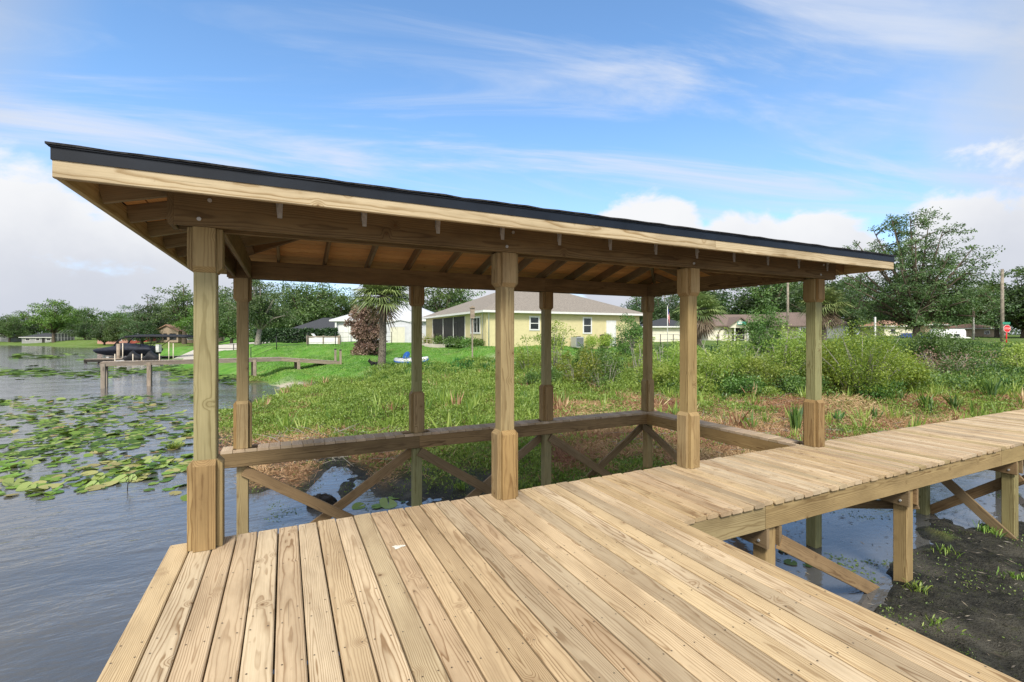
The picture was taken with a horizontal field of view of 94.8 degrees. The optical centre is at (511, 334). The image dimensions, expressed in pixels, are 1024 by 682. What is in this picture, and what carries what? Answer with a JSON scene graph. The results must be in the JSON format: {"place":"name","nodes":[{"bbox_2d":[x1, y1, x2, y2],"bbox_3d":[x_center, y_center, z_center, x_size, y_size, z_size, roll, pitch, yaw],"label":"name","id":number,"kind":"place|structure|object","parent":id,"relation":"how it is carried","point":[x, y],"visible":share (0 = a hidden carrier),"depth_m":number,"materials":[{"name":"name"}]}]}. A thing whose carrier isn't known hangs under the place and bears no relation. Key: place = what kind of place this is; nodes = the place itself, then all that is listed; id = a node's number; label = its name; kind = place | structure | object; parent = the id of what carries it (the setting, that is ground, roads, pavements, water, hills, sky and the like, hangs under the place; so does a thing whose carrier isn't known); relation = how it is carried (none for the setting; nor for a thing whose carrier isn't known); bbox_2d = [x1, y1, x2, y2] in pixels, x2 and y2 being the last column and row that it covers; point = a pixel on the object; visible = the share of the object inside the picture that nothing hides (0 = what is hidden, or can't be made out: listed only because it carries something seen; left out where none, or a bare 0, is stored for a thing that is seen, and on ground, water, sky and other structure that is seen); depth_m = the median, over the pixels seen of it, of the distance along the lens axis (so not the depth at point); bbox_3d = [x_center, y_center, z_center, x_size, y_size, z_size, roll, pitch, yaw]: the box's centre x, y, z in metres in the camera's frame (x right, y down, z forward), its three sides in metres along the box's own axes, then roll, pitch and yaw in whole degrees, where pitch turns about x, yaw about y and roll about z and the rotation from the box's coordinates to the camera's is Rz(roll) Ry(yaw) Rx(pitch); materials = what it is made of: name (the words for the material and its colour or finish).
{"place":"outdoors","nodes":[
{"label":"outdoors","id":0,"kind":"place"},
{"bbox_2d":[0,345,1023,681],"bbox_3d":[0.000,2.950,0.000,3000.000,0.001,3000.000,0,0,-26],"label":"lake water","id":1,"kind":"structure","parent":0,"point":[76,571],"depth_m":7.36,"materials":[{"name":"liquid"}]},
{"bbox_2d":[0,352,236,460],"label":"lily pad raft","id":2,"kind":"object","parent":1,"relation":"on","point":[134,437],"visible":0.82,"depth_m":15.30,"materials":[{"name":"green plant"}]},
{"bbox_2d":[84,342,297,362],"bbox_3d":[-36.014,2.390,55.002,20.593,3.120,6.204,0,0,-26],"label":"boat dock","id":3,"kind":"object","parent":1,"relation":"on","point":[168,357],"visible":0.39,"depth_m":50.71,"materials":[{"name":"grey wood"}]},
{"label":"lift cradle","id":4,"kind":"object","parent":3,"relation":"attached to","visible":0},
{"bbox_2d":[93,334,192,355],"bbox_3d":[-41.349,1.185,52.754,10.230,2.410,2.440,0,0,-6],"label":"covered boat","id":5,"kind":"object","parent":4,"relation":"on","point":[140,349],"visible":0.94,"depth_m":51.90,"materials":[{"name":"black metal"}]},
{"bbox_2d":[100,349,341,387],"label":"weathered pier","id":6,"kind":"structure","parent":1,"relation":"in","point":[104,365],"depth_m":28.06,"materials":[{"name":"grey wood"}]},
{"bbox_2d":[306,493,336,507],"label":"peat clump","id":7,"kind":"object","parent":1,"relation":"in","point":[329,498],"visible":0.49,"depth_m":8.12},
{"bbox_2d":[97,409,1023,681],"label":"wooden dock","id":8,"kind":"object","parent":1,"relation":"in","point":[647,575],"visible":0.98,"depth_m":2.91,"materials":[{"name":"brown wood"}]},
{"bbox_2d":[253,390,974,466],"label":"dead twigs","id":9,"kind":"object","parent":1,"relation":"on","point":[559,433],"visible":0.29,"depth_m":12.70,"materials":[{"name":"plant"}]},
{"bbox_2d":[219,345,1023,493],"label":"marsh weeds","id":10,"kind":"object","parent":1,"relation":"on","point":[394,380],"visible":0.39,"depth_m":16.06,"materials":[{"name":"green plant"}]},
{"bbox_2d":[256,362,1023,454],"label":"dead stalks","id":11,"kind":"object","parent":1,"relation":"on","point":[736,417],"visible":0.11,"depth_m":15.89,"materials":[{"name":"plant"}]},
{"bbox_2d":[264,465,1023,582],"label":"duckweed","id":12,"kind":"object","parent":1,"relation":"on","point":[741,538],"visible":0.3,"depth_m":6.19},
{"bbox_2d":[0,335,1023,681],"bbox_3d":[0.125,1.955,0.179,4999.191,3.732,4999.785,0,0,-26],"label":"ground","id":13,"kind":"structure","parent":0,"point":[1000,603],"depth_m":6.56,"materials":[{"name":"plant"}]},
{"bbox_2d":[0,314,33,341],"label":"oak tree","id":14,"kind":"object","parent":13,"relation":"on","point":[6,327],"visible":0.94,"depth_m":149.57,"materials":[{"name":"green plant"}]},
{"bbox_2d":[5,311,48,334],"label":"oak tree","id":15,"kind":"object","parent":13,"relation":"on","point":[32,327],"visible":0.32,"depth_m":157.29,"materials":[{"name":"green plant"}]},
{"bbox_2d":[18,333,51,342],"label":"lake cottage","id":16,"kind":"structure","parent":13,"relation":"on","point":[42,338],"depth_m":146.40,"materials":[{"name":"white"}]},
{"bbox_2d":[10,298,82,342],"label":"oak tree","id":17,"kind":"object","parent":13,"relation":"on","point":[52,321],"visible":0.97,"depth_m":136.89,"materials":[{"name":"green plant"}]},
{"bbox_2d":[64,317,95,339],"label":"oak tree","id":18,"kind":"object","parent":13,"relation":"on","point":[85,326],"visible":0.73,"depth_m":138.65,"materials":[{"name":"green plant"}]},
{"bbox_2d":[57,306,110,338],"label":"oak tree","id":19,"kind":"object","parent":13,"relation":"on","point":[93,318],"visible":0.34,"depth_m":148.89,"materials":[{"name":"green plant"}]},
{"bbox_2d":[84,319,120,344],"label":"oak tree","id":20,"kind":"object","parent":13,"relation":"on","point":[97,334],"visible":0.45,"depth_m":120.28,"materials":[{"name":"green plant"}]},
{"bbox_2d":[87,311,133,331],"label":"oak tree","id":21,"kind":"object","parent":13,"relation":"on","point":[113,316],"visible":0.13,"depth_m":131.39,"materials":[{"name":"green plant"}]},
{"bbox_2d":[101,318,130,343],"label":"oak tree","id":22,"kind":"object","parent":13,"relation":"on","point":[114,336],"visible":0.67,"depth_m":117.79,"materials":[{"name":"green plant"}]},
{"bbox_2d":[117,313,163,343],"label":"oak tree","id":23,"kind":"object","parent":13,"relation":"on","point":[140,328],"visible":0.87,"depth_m":106.79,"materials":[{"name":"green plant"}]},
{"bbox_2d":[124,293,175,341],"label":"oak tree","id":24,"kind":"object","parent":13,"relation":"on","point":[148,308],"visible":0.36,"depth_m":118.50,"materials":[{"name":"green plant"}]},
{"bbox_2d":[145,281,192,343],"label":"oak tree","id":25,"kind":"object","parent":13,"relation":"on","point":[180,297],"visible":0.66,"depth_m":106.47,"materials":[{"name":"green plant"}]},
{"bbox_2d":[172,306,192,334],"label":"oak tree","id":26,"kind":"object","parent":13,"relation":"on","point":[184,322],"visible":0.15,"depth_m":101.62,"materials":[{"name":"green plant"}]},
{"bbox_2d":[154,324,224,342],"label":"tan house","id":27,"kind":"structure","parent":13,"relation":"on","point":[168,329],"depth_m":110.40,"materials":[{"name":"paint"}]},
{"bbox_2d":[174,342,269,358],"bbox_3d":[-35.672,2.145,59.251,9.841,2.370,19.342,0,0,-26],"label":"boat ramp","id":28,"kind":"object","parent":13,"relation":"on","point":[188,355],"visible":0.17,"depth_m":58.30,"materials":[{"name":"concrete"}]},
{"bbox_2d":[191,298,255,343],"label":"oak tree","id":29,"kind":"object","parent":13,"relation":"on","point":[225,320],"visible":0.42,"depth_m":78.63,"materials":[{"name":"green plant"}]},
{"bbox_2d":[219,280,310,344],"bbox_3d":[-24.957,-2.523,47.159,8.752,8.145,6.424,0,0,-26],"label":"live oak","id":30,"kind":"object","parent":13,"relation":"on","point":[261,308],"visible":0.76,"depth_m":46.78,"materials":[{"name":"green plant"}]},
{"bbox_2d":[262,281,317,328],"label":"oak tree","id":31,"kind":"object","parent":13,"relation":"on","point":[282,287],"visible":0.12,"depth_m":92.93,"materials":[{"name":"green plant"}]},
{"bbox_2d":[252,327,339,342],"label":"hedge","id":32,"kind":"object","parent":13,"relation":"on","point":[268,334],"visible":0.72,"depth_m":58.24,"materials":[{"name":"green plant"}]},
{"bbox_2d":[267,282,340,328],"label":"oak tree","id":33,"kind":"object","parent":13,"relation":"on","point":[302,308],"visible":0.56,"depth_m":89.95,"materials":[{"name":"green plant"}]},
{"bbox_2d":[293,318,334,328],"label":"grey roofed house","id":34,"kind":"structure","parent":13,"relation":"on","point":[321,323],"depth_m":76.85,"materials":[{"name":"beige paint"}]},
{"bbox_2d":[306,335,340,343],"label":"panel wall","id":35,"kind":"structure","parent":13,"relation":"on","point":[325,340],"depth_m":45.55,"materials":[{"name":"white paint"}]},
{"bbox_2d":[307,282,350,312],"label":"oak tree","id":36,"kind":"object","parent":13,"relation":"on","point":[322,287],"visible":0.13,"depth_m":99.79,"materials":[{"name":"green plant"}]},
{"bbox_2d":[303,290,362,320],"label":"oak tree","id":37,"kind":"object","parent":13,"relation":"on","point":[342,302],"visible":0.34,"depth_m":93.63,"materials":[{"name":"green plant"}]},
{"bbox_2d":[343,302,387,355],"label":"dead bush","id":38,"kind":"object","parent":13,"relation":"on","point":[367,343],"visible":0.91,"depth_m":36.33,"materials":[{"name":"brown plant"}]},
{"bbox_2d":[346,284,410,368],"bbox_3d":[-7.681,-0.807,28.025,4.236,6.350,4.359,0,0,-26],"label":"cabbage palm","id":39,"kind":"object","parent":13,"relation":"on","point":[383,307],"visible":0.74,"depth_m":27.73,"materials":[{"name":"plant"}]},
{"bbox_2d":[329,301,433,342],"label":"white house","id":40,"kind":"structure","parent":13,"relation":"on","point":[344,332],"depth_m":58.00,"materials":[{"name":"grey"}]},
{"bbox_2d":[386,320,422,342],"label":"garden shed","id":41,"kind":"structure","parent":13,"relation":"on","point":[401,332],"depth_m":50.08,"materials":[{"name":"white"}]},
{"bbox_2d":[405,287,472,311],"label":"oak tree","id":42,"kind":"object","parent":13,"relation":"on","point":[438,297],"visible":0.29,"depth_m":118.37,"materials":[{"name":"green plant"}]},
{"bbox_2d":[253,343,633,384],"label":"lawn grass","id":43,"kind":"structure","parent":13,"relation":"on","point":[448,349],"depth_m":34.97,"materials":[{"name":"plant"}]},
{"bbox_2d":[441,289,485,306],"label":"oak tree","id":44,"kind":"object","parent":13,"relation":"on","point":[462,297],"visible":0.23,"depth_m":120.69,"materials":[{"name":"green plant"}]},
{"bbox_2d":[45,141,895,552],"bbox_3d":[0.308,1.141,6.555,8.650,5.619,4.591,0,0,-26],"label":"boat shelter","id":45,"kind":"object","parent":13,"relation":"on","point":[209,223],"visible":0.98,"depth_m":5.16,"materials":[{"name":"brown wood"}]},
{"bbox_2d":[346,356,638,390],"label":"bank grass","id":46,"kind":"structure","parent":13,"relation":"on","point":[456,363],"depth_m":26.72,"materials":[{"name":"plant"}]},
{"bbox_2d":[0,311,1020,338],"bbox_3d":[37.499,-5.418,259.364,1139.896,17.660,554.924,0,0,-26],"label":"distant woods","id":47,"kind":"object","parent":13,"relation":"on","point":[1015,331],"depth_m":224.92,"materials":[{"name":"plant"}]},
{"bbox_2d":[514,334,540,372],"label":"shrub","id":48,"kind":"object","parent":13,"relation":"on","point":[524,361],"visible":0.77,"depth_m":23.90,"materials":[{"name":"green plant"}]},
{"bbox_2d":[422,291,642,348],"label":"yellow house","id":49,"kind":"structure","parent":13,"relation":"on","point":[582,316],"depth_m":42.34,"materials":[{"name":"paint"}]},
{"bbox_2d":[470,316,480,333],"bbox_3d":[-3.119,-0.800,40.129,0.070,1.460,2.250,0,0,-26],"label":"window","id":50,"kind":"structure","parent":49,"relation":"in","point":[477,320],"depth_m":39.90,"materials":[{"name":"white paint"}]},
{"bbox_2d":[529,316,539,329],"bbox_3d":[1.899,-0.960,39.910,1.000,1.220,0.073,0,0,-26],"label":"window","id":51,"kind":"structure","parent":49,"relation":"in","point":[534,321],"depth_m":39.91,"materials":[{"name":"white paint"}]},
{"bbox_2d":[606,320,615,345],"bbox_3d":[9.153,-0.125,43.399,1.100,2.350,0.141,0,0,-26],"label":"door","id":52,"kind":"structure","parent":49,"relation":"in","point":[610,325],"depth_m":43.40,"materials":[{"name":"white paint"}]},
{"bbox_2d":[517,364,563,387],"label":"shrub","id":53,"kind":"object","parent":13,"relation":"on","point":[529,375],"visible":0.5,"depth_m":20.23,"materials":[{"name":"green plant"}]},
{"bbox_2d":[530,319,576,370],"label":"shrub","id":54,"kind":"object","parent":13,"relation":"on","point":[555,356],"visible":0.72,"depth_m":22.95,"materials":[{"name":"green plant"}]},
{"bbox_2d":[552,345,608,389],"bbox_3d":[3.048,1.539,21.005,2.565,2.218,1.976,0,0,35],"label":"shrub","id":55,"kind":"object","parent":13,"relation":"on","point":[582,353],"visible":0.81,"depth_m":20.79,"materials":[{"name":"green plant"}]},
{"bbox_2d":[570,341,612,379],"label":"shrub","id":56,"kind":"object","parent":13,"relation":"on","point":[602,351],"visible":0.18,"depth_m":22.88,"materials":[{"name":"green plant"}]},
{"bbox_2d":[584,347,627,391],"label":"shrub","id":57,"kind":"object","parent":13,"relation":"on","point":[609,375],"visible":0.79,"depth_m":20.71,"materials":[{"name":"green plant"}]},
{"bbox_2d":[219,374,1023,489],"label":"dry straw","id":58,"kind":"object","parent":13,"relation":"on","point":[725,448],"visible":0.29,"depth_m":13.21,"materials":[{"name":"plant"}]},
{"bbox_2d":[608,313,642,358],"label":"shrub","id":59,"kind":"object","parent":13,"relation":"on","point":[627,340],"visible":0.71,"depth_m":28.76,"materials":[{"name":"green plant"}]},
{"bbox_2d":[252,455,1023,656],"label":"mud sprouts","id":60,"kind":"object","parent":13,"relation":"on","point":[879,605],"visible":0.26,"depth_m":5.82,"materials":[{"name":"plant"}]},
{"bbox_2d":[258,436,1023,677],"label":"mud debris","id":61,"kind":"object","parent":13,"relation":"on","point":[863,565],"visible":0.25,"depth_m":5.97,"materials":[{"name":"soil"}]},
{"bbox_2d":[628,336,656,377],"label":"shrub","id":62,"kind":"object","parent":13,"relation":"on","point":[639,348],"visible":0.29,"depth_m":22.04,"materials":[{"name":"green plant"}]},
{"bbox_2d":[619,296,670,323],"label":"oak tree","id":63,"kind":"object","parent":13,"relation":"on","point":[633,305],"visible":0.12,"depth_m":98.26,"materials":[{"name":"green plant"}]},
{"bbox_2d":[632,354,679,392],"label":"shrub","id":64,"kind":"object","parent":13,"relation":"on","point":[659,372],"visible":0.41,"depth_m":19.30,"materials":[{"name":"green plant"}]},
{"bbox_2d":[637,294,679,322],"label":"oak tree","id":65,"kind":"object","parent":13,"relation":"on","point":[660,312],"visible":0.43,"depth_m":93.23,"materials":[{"name":"green plant"}]},
{"bbox_2d":[639,318,679,341],"bbox_3d":[20.908,-0.227,65.272,7.300,4.154,8.000,0,0,4],"label":"dark roof bungalow","id":66,"kind":"object","parent":13,"relation":"on","point":[659,326],"visible":0.24,"depth_m":61.84,"materials":[{"name":"beige paint"}]},
{"bbox_2d":[653,340,679,381],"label":"shrub","id":67,"kind":"object","parent":13,"relation":"on","point":[675,360],"visible":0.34,"depth_m":20.05,"materials":[{"name":"green plant"}]},
{"bbox_2d":[670,291,726,344],"bbox_3d":[18.322,-1.382,46.119,5.641,6.023,5.157,0,0,-26],"label":"cabbage palm","id":68,"kind":"object","parent":13,"relation":"on","point":[705,323],"visible":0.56,"depth_m":45.11,"materials":[{"name":"plant"}]},
{"bbox_2d":[697,348,736,396],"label":"shrub","id":69,"kind":"object","parent":13,"relation":"on","point":[708,390],"visible":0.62,"depth_m":18.26,"materials":[{"name":"green plant"}]},
{"bbox_2d":[708,288,755,314],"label":"oak tree","id":70,"kind":"object","parent":13,"relation":"on","point":[729,307],"visible":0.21,"depth_m":101.09,"materials":[{"name":"green plant"}]},
{"bbox_2d":[697,327,771,390],"bbox_3d":[8.802,1.337,19.358,3.328,3.333,2.772,0,0,-26],"label":"shrub","id":71,"kind":"object","parent":13,"relation":"on","point":[727,351],"visible":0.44,"depth_m":19.04,"materials":[{"name":"green plant"}]},
{"bbox_2d":[704,368,770,398],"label":"shrub","id":72,"kind":"object","parent":13,"relation":"on","point":[735,386],"visible":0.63,"depth_m":17.79,"materials":[{"name":"green plant"}]},
{"bbox_2d":[702,315,805,340],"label":"arched house","id":73,"kind":"structure","parent":13,"relation":"on","point":[731,322],"depth_m":66.00,"materials":[{"name":"beige paint"}]},
{"bbox_2d":[740,304,788,353],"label":"shrub","id":74,"kind":"object","parent":13,"relation":"on","point":[759,333],"visible":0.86,"depth_m":29.52,"materials":[{"name":"green plant"}]},
{"bbox_2d":[730,284,800,314],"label":"oak tree","id":75,"kind":"object","parent":13,"relation":"on","point":[745,302],"visible":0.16,"depth_m":97.32,"materials":[{"name":"green plant"}]},
{"bbox_2d":[732,282,802,314],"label":"oak tree","id":76,"kind":"object","parent":13,"relation":"on","point":[765,298],"visible":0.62,"depth_m":93.28,"materials":[{"name":"green plant"}]},
{"bbox_2d":[737,352,797,394],"bbox_3d":[10.008,1.727,18.555,2.228,2.126,2.161,0,0,29],"label":"shrub","id":77,"kind":"object","parent":13,"relation":"on","point":[754,364],"visible":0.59,"depth_m":18.12,"materials":[{"name":"green plant"}]},
{"bbox_2d":[756,324,805,385],"bbox_3d":[11.375,1.074,19.619,2.604,3.048,2.457,0,0,19],"label":"shrub","id":78,"kind":"object","parent":13,"relation":"on","point":[788,358],"visible":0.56,"depth_m":19.21,"materials":[{"name":"green plant"}]},
{"bbox_2d":[786,406,802,431],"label":"marsh plant","id":79,"kind":"object","parent":13,"relation":"on","point":[795,417],"visible":0.84,"depth_m":13.17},
{"bbox_2d":[765,369,836,396],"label":"shrub","id":80,"kind":"object","parent":13,"relation":"on","point":[788,384],"visible":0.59,"depth_m":17.56,"materials":[{"name":"green plant"}]},
{"bbox_2d":[772,312,849,337],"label":"brown gable house","id":81,"kind":"structure","parent":13,"relation":"on","point":[803,318],"depth_m":68.76,"materials":[{"name":"white paint"}]},
{"bbox_2d":[795,286,854,340],"bbox_3d":[29.059,-1.581,43.983,4.790,6.222,4.913,0,0,-26],"label":"cabbage palm","id":82,"kind":"object","parent":13,"relation":"on","point":[831,300],"visible":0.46,"depth_m":43.27,"materials":[{"name":"plant"}]},
{"bbox_2d":[775,275,876,327],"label":"oak tree","id":83,"kind":"object","parent":13,"relation":"on","point":[837,287],"visible":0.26,"depth_m":82.34,"materials":[{"name":"green plant"}]},
{"bbox_2d":[633,338,1023,393],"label":"tall weeds","id":84,"kind":"object","parent":13,"relation":"on","point":[1007,370],"visible":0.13,"depth_m":24.19,"materials":[{"name":"green plant"}]},
{"bbox_2d":[801,337,857,393],"bbox_3d":[12.531,1.421,18.627,1.867,2.643,2.455,0,0,28],"label":"shrub","id":85,"kind":"object","parent":13,"relation":"on","point":[825,372],"visible":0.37,"depth_m":18.18,"materials":[{"name":"green plant"}]},
{"bbox_2d":[836,275,879,335],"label":"oak tree","id":86,"kind":"object","parent":13,"relation":"on","point":[840,280],"visible":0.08,"depth_m":94.02,"materials":[{"name":"green plant"}]},
{"bbox_2d":[796,317,934,403],"bbox_3d":[12.981,1.128,17.430,3.964,3.528,3.844,0,0,-26],"label":"shrub","id":87,"kind":"object","parent":13,"relation":"on","point":[878,361],"visible":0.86,"depth_m":16.83,"materials":[{"name":"green plant"}]},
{"bbox_2d":[846,376,906,405],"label":"shrub","id":88,"kind":"object","parent":13,"relation":"on","point":[880,394],"visible":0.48,"depth_m":16.59,"materials":[{"name":"green plant"}]},
{"bbox_2d":[858,320,912,335],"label":"tile roof house","id":89,"kind":"structure","parent":13,"relation":"on","point":[891,327],"depth_m":84.45,"materials":[{"name":"beige paint"}]},
{"bbox_2d":[869,344,939,394],"bbox_3d":[15.244,1.451,18.323,2.296,2.348,2.296,0,0,-26],"label":"shrub","id":90,"kind":"object","parent":13,"relation":"on","point":[922,378],"visible":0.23,"depth_m":17.80,"materials":[{"name":"green plant"}]},
{"bbox_2d":[836,207,1023,337],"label":"giant tree","id":91,"kind":"object","parent":13,"relation":"on","point":[917,301],"visible":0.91,"depth_m":55.68,"materials":[{"name":"green plant"}]},
{"bbox_2d":[896,326,966,361],"bbox_3d":[23.716,0.920,26.750,3.406,2.847,3.234,0,0,26],"label":"shrub","id":92,"kind":"object","parent":13,"relation":"on","point":[923,339],"visible":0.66,"depth_m":26.34,"materials":[{"name":"green plant"}]},
{"bbox_2d":[908,346,979,373],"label":"shrub","id":93,"kind":"object","parent":13,"relation":"on","point":[936,363],"visible":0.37,"depth_m":22.55,"materials":[{"name":"green plant"}]},
{"bbox_2d":[930,354,990,377],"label":"shrub","id":94,"kind":"object","parent":13,"relation":"on","point":[961,369],"visible":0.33,"depth_m":21.25,"materials":[{"name":"green plant"}]},
{"bbox_2d":[938,329,986,358],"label":"shrub","id":95,"kind":"object","parent":13,"relation":"on","point":[963,349],"visible":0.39,"depth_m":27.29,"materials":[{"name":"green plant"}]},
{"bbox_2d":[947,324,999,336],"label":"tile roof house","id":96,"kind":"structure","parent":13,"relation":"on","point":[980,331],"depth_m":78.22,"materials":[{"name":"beige paint"}]},
{"bbox_2d":[965,282,1019,336],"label":"oak tree","id":97,"kind":"object","parent":13,"relation":"on","point":[996,333],"visible":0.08,"depth_m":74.99,"materials":[{"name":"green plant"}]},
{"bbox_2d":[973,376,1012,397],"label":"marsh plant","id":98,"kind":"object","parent":13,"relation":"on","point":[993,388],"visible":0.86,"depth_m":17.44,"materials":[{"name":"plant"}]},
{"bbox_2d":[973,360,1023,377],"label":"shrub","id":99,"kind":"object","parent":13,"relation":"on","point":[996,365],"visible":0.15,"depth_m":22.13,"materials":[{"name":"green plant"}]},
{"bbox_2d":[978,270,1023,337],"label":"oak tree","id":100,"kind":"object","parent":13,"relation":"on","point":[1016,324],"visible":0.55,"depth_m":69.57,"materials":[{"name":"green plant"}]},
{"bbox_2d":[981,266,1023,329],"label":"oak tree","id":101,"kind":"object","parent":13,"relation":"on","point":[1018,274],"visible":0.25,"depth_m":69.44,"materials":[{"name":"green plant"}]},
{"bbox_2d":[1000,269,1004,342],"bbox_3d":[52.023,-2.750,49.993,0.421,8.400,0.365,0,0,-26],"label":"utility pole","id":102,"kind":"object","parent":13,"relation":"on","point":[1002,331],"visible":0.85,"depth_m":49.90,"materials":[{"name":"grey wood"}]},
{"bbox_2d":[991,338,1023,367],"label":"shrub","id":103,"kind":"object","parent":13,"relation":"on","point":[1018,359],"visible":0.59,"depth_m":22.33,"materials":[{"name":"green plant"}]},
{"bbox_2d":[0,0,1023,334],"label":"sky","id":104,"kind":"structure","parent":0,"point":[804,121],"materials":[{"name":"blue"}]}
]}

